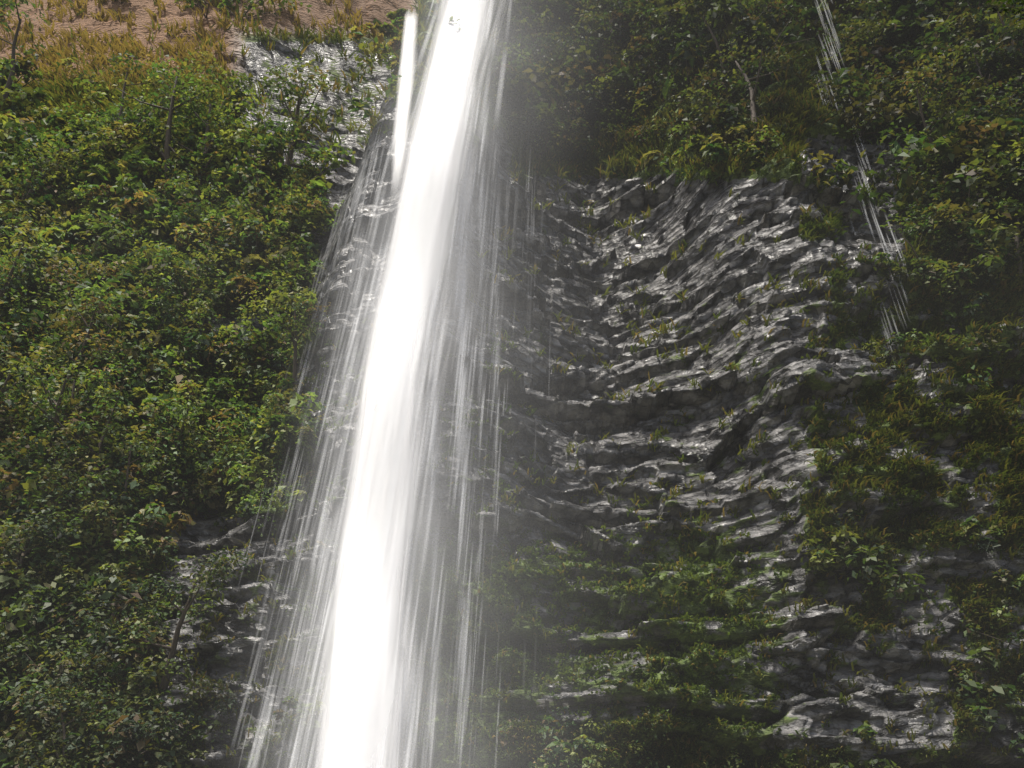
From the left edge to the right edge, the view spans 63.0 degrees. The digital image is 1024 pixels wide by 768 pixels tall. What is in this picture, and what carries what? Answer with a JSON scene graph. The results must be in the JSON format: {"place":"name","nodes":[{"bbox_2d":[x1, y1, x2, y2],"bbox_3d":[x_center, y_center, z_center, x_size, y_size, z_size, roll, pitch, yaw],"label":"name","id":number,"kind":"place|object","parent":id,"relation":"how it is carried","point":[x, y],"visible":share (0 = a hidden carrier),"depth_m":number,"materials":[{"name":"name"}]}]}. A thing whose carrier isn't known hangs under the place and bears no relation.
{"place":"outdoors","nodes":[
{"label":"outdoors","id":0,"kind":"place"},
{"bbox_2d":[0,0,1023,767],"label":"cliff rock","id":1,"kind":"object","parent":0,"point":[696,212],"visible":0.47,"depth_m":26.24,"materials":[{"name":"grey stone"}]},
{"bbox_2d":[321,0,485,767],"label":"waterfall","id":2,"kind":"object","parent":1,"relation":"on","point":[356,727],"visible":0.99,"depth_m":23.54,"materials":[{"name":"liquid"}]},
{"bbox_2d":[0,0,1023,767],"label":"grass tufts","id":3,"kind":"object","parent":1,"relation":"on","point":[58,90],"visible":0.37,"depth_m":27.65,"materials":[{"name":"green plant"}]},
{"bbox_2d":[138,150,1023,767],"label":"moss grass cushions","id":4,"kind":"object","parent":1,"relation":"on","point":[578,546],"visible":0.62,"depth_m":22.07,"materials":[{"name":"green plant"}]},
{"bbox_2d":[0,0,1023,767],"bbox_3d":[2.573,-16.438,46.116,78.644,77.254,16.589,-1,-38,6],"label":"shrubs","id":5,"kind":"object","parent":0,"point":[38,700],"depth_m":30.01,"materials":[{"name":"green plant"}]}
]}

